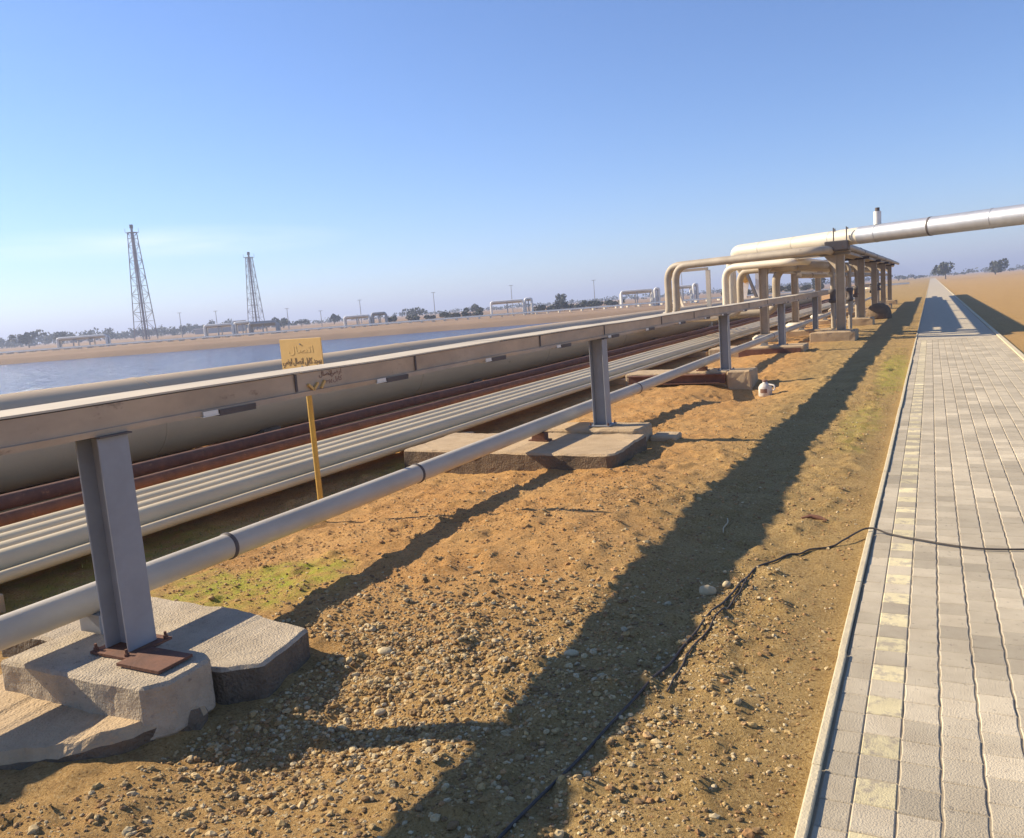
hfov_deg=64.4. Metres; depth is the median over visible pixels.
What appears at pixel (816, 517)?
debris
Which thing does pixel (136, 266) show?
flare tower
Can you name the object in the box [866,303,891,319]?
domed cover
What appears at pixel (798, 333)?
concrete footing
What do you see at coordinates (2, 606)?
sleeper
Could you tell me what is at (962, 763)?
path
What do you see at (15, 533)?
pipe
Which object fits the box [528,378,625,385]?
sleeper
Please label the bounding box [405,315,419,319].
bush
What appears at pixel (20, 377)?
water
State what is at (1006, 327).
gravel
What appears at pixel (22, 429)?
cable tray
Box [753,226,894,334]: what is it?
pipe rack
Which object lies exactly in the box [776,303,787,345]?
support post
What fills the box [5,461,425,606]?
grass
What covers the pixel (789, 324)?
concrete pad
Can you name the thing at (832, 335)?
concrete pad
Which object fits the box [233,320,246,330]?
plant building
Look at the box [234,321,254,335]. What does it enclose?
pipe loop
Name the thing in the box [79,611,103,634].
pipe shoe
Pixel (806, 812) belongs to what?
kerb
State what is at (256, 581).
grass
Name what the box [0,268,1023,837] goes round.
ground
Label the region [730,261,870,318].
overhead pipe
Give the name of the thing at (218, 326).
pipe loop
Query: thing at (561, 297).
tree
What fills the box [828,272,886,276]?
rack pipe
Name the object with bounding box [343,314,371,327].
pipe loop
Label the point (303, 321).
tree
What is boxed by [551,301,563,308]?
bush
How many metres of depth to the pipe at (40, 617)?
5.54 m
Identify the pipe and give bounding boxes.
[0,297,854,570]
[0,297,870,650]
[0,299,828,510]
[0,301,828,526]
[0,302,828,532]
[0,303,829,541]
[0,303,830,548]
[663,264,736,312]
[664,247,851,312]
[672,246,893,311]
[689,258,848,321]
[729,265,870,318]
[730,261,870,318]
[731,204,1023,273]
[796,273,828,277]
[828,263,835,329]
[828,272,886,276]
[845,262,858,328]
[849,264,857,317]
[850,245,899,264]
[877,269,880,302]
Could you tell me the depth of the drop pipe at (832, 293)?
27.33 m
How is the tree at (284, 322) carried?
on the bank
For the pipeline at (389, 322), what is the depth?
131.08 m
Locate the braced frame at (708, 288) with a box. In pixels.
[671,267,712,326]
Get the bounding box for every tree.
[7,329,45,347]
[53,331,73,341]
[271,317,289,327]
[289,319,308,324]
[329,313,340,323]
[402,307,427,315]
[470,304,479,311]
[554,293,567,303]
[811,278,825,286]
[932,261,954,278]
[988,258,1009,274]
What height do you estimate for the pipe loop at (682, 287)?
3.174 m
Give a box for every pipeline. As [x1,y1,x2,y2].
[0,283,903,352]
[0,283,908,353]
[0,290,814,492]
[4,282,908,351]
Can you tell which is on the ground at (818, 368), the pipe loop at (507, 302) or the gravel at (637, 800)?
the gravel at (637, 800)
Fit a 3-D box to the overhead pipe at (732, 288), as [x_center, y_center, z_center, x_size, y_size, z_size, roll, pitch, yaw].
[6.826,-4.664,29.707,2.720,2.010,0.335,0,9,27]
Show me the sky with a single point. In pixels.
(385, 155)
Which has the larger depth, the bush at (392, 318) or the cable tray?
the bush at (392, 318)
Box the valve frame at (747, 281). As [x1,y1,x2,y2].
[743,273,758,298]
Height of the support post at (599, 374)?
1.024 m
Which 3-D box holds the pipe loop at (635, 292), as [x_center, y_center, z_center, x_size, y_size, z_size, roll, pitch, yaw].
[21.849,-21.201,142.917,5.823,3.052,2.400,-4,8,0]
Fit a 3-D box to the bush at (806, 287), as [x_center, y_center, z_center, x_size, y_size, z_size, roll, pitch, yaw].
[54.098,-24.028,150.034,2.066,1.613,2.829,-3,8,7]
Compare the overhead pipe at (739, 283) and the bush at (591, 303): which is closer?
the overhead pipe at (739, 283)
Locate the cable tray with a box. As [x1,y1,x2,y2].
[0,283,870,455]
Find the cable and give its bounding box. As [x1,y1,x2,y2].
[497,527,1023,837]
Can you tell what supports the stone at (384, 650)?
on the ground at (818, 368)
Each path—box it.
[810,337,1023,837]
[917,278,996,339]
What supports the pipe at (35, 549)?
on the sleeper at (702, 354)
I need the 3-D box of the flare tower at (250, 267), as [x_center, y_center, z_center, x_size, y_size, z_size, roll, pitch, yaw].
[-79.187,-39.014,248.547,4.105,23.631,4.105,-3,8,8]
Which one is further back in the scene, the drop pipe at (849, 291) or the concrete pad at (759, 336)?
the drop pipe at (849, 291)
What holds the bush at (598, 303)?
on the bank
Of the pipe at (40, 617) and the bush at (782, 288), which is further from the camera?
the bush at (782, 288)
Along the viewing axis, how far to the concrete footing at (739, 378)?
15.32 m
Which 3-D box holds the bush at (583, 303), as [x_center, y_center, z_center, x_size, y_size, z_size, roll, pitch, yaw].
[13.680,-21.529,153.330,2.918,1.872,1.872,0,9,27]
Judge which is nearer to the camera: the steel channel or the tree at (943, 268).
the steel channel
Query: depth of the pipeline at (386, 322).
131.57 m
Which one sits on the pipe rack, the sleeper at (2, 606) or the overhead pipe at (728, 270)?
the overhead pipe at (728, 270)
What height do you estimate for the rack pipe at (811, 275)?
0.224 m
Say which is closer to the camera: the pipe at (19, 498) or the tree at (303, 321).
the pipe at (19, 498)
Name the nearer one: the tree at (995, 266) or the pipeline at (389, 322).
the pipeline at (389, 322)
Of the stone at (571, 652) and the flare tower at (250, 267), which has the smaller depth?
the stone at (571, 652)
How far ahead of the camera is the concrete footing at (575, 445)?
8.79 m
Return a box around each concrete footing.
[0,597,310,772]
[404,422,652,473]
[625,367,757,389]
[709,342,808,356]
[770,328,834,336]
[800,318,847,325]
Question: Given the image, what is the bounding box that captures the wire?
[666,578,747,691]
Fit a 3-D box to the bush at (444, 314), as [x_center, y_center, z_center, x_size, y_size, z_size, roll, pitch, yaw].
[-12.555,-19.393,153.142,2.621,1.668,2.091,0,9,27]
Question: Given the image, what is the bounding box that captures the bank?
[0,276,914,364]
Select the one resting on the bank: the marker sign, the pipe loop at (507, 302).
the pipe loop at (507, 302)
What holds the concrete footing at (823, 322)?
on the ground at (818, 368)
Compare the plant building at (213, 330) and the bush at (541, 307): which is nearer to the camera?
the bush at (541, 307)
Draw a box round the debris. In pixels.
[801,514,826,520]
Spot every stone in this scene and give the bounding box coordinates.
[374,708,385,716]
[377,647,391,654]
[563,649,578,656]
[699,585,715,595]
[722,581,730,587]
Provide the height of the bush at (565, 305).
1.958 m
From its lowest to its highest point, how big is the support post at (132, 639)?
1.050 m
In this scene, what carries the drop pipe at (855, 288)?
on the ground at (818, 368)
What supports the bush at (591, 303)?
on the bank
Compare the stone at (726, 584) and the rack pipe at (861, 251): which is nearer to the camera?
the stone at (726, 584)
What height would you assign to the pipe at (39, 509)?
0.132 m
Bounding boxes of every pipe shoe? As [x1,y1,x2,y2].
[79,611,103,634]
[528,432,551,441]
[696,366,709,370]
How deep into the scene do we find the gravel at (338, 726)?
3.66 m
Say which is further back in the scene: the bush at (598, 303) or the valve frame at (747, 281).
the bush at (598, 303)
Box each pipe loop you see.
[56,334,110,348]
[203,323,235,337]
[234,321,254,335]
[248,320,280,334]
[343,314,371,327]
[371,312,387,325]
[490,299,524,313]
[524,297,533,313]
[619,288,653,307]
[653,287,660,305]
[672,285,691,302]
[692,283,698,302]
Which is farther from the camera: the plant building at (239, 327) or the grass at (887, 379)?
the plant building at (239, 327)
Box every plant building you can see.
[193,327,231,333]
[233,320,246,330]
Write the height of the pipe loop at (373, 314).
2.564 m
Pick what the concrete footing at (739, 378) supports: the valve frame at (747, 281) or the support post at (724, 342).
the support post at (724, 342)
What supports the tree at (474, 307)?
on the bank
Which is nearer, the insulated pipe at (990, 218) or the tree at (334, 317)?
the insulated pipe at (990, 218)
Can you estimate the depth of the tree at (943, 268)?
209.16 m
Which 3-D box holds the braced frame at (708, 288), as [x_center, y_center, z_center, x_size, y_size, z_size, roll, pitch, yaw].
[8.064,-5.360,36.953,1.880,2.880,0.519,0,9,27]
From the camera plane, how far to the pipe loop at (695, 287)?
140.83 m
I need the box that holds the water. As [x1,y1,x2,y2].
[0,322,558,394]
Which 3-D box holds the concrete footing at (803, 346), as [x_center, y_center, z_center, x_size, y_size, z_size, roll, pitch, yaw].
[6.556,-1.705,21.629,2.435,0.492,0.965,0,9,27]
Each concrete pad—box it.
[752,335,777,341]
[786,323,805,327]
[810,329,858,342]
[847,316,874,325]
[886,300,896,304]
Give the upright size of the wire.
0.059 m
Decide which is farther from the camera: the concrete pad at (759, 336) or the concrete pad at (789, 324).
the concrete pad at (789, 324)
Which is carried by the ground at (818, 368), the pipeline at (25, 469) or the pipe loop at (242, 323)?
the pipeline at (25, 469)
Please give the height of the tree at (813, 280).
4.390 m
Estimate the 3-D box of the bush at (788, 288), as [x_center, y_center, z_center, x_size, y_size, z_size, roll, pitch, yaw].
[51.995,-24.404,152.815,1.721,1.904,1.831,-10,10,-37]
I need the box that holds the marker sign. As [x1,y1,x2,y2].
[279,337,325,521]
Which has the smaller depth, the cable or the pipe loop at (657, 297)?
the cable
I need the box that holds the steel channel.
[738,347,800,356]
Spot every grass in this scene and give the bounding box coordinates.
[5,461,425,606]
[158,542,406,618]
[857,348,907,410]
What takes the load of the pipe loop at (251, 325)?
on the bank
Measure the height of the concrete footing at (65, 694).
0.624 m
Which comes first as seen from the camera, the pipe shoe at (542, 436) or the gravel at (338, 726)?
the gravel at (338, 726)
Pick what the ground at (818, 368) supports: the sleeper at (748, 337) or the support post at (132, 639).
the sleeper at (748, 337)
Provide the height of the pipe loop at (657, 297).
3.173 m
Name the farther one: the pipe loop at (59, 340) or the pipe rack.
the pipe loop at (59, 340)
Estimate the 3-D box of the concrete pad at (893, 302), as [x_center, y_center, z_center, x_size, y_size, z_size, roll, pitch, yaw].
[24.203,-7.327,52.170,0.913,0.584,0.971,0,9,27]
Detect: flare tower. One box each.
[126,224,157,340]
[243,252,265,330]
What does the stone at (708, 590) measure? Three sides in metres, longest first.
0.098 x 0.072 x 0.070 m
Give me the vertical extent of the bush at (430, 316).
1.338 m
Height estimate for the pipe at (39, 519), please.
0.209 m
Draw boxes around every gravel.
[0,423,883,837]
[0,514,786,837]
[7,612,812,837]
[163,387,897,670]
[503,566,820,835]
[983,312,1019,347]
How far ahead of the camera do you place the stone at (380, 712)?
3.75 m
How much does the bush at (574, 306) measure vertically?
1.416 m
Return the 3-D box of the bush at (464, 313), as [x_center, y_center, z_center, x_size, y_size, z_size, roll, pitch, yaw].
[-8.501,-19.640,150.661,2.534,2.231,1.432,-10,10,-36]
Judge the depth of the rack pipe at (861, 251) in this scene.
33.09 m
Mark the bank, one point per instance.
(323, 334)
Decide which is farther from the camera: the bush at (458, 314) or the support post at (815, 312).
the bush at (458, 314)
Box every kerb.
[794,281,929,837]
[935,278,1023,360]
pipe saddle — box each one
[246,426,280,436]
[465,379,481,384]
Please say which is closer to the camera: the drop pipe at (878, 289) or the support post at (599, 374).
the support post at (599, 374)
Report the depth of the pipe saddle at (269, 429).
12.34 m
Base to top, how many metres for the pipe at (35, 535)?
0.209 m
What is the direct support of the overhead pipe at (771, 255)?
on the pipe rack
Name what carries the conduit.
on the ground at (818, 368)
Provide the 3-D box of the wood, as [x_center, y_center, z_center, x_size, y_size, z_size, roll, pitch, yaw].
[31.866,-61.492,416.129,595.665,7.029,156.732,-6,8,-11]
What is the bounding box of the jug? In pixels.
[758,380,775,396]
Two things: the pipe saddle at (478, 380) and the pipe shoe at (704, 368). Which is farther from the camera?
the pipe saddle at (478, 380)
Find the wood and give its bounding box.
[0,265,1023,348]
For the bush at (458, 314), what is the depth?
149.41 m
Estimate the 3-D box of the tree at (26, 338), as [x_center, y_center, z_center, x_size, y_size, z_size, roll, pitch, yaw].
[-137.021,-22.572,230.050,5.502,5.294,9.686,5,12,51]
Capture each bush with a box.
[388,315,396,321]
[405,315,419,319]
[423,315,435,318]
[439,312,450,317]
[448,312,460,317]
[461,307,471,315]
[472,307,482,315]
[533,305,546,310]
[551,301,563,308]
[562,302,569,308]
[569,304,579,307]
[577,300,586,307]
[585,300,594,306]
[595,300,603,308]
[608,299,624,304]
[769,286,785,292]
[784,284,790,291]
[799,284,811,290]
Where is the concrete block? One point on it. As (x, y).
(662, 436)
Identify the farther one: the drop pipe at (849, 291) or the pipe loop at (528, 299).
the pipe loop at (528, 299)
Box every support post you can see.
[74,431,192,673]
[588,338,616,426]
[718,314,733,370]
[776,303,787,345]
[811,297,819,329]
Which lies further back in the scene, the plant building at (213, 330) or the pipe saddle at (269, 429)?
the plant building at (213, 330)
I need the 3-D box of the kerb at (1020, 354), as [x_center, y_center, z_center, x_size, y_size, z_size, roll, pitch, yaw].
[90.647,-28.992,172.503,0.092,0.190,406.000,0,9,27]
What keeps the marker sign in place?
on the ground at (818, 368)
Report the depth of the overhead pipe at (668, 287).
26.40 m
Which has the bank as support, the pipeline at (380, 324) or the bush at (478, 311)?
the bush at (478, 311)
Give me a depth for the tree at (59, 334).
249.24 m
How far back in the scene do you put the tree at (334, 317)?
239.22 m
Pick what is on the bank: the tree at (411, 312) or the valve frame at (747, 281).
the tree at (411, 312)
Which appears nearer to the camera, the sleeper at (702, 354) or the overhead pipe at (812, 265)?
the sleeper at (702, 354)
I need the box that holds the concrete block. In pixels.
[650,431,680,440]
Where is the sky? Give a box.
[0,0,1023,343]
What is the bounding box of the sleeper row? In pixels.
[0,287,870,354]
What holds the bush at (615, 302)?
on the bank
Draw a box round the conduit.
[0,299,854,583]
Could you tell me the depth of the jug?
14.31 m
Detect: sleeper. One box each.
[0,593,5,612]
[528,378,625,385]
[682,351,707,357]
[735,335,754,339]
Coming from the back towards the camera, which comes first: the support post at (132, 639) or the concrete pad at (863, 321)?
the concrete pad at (863, 321)

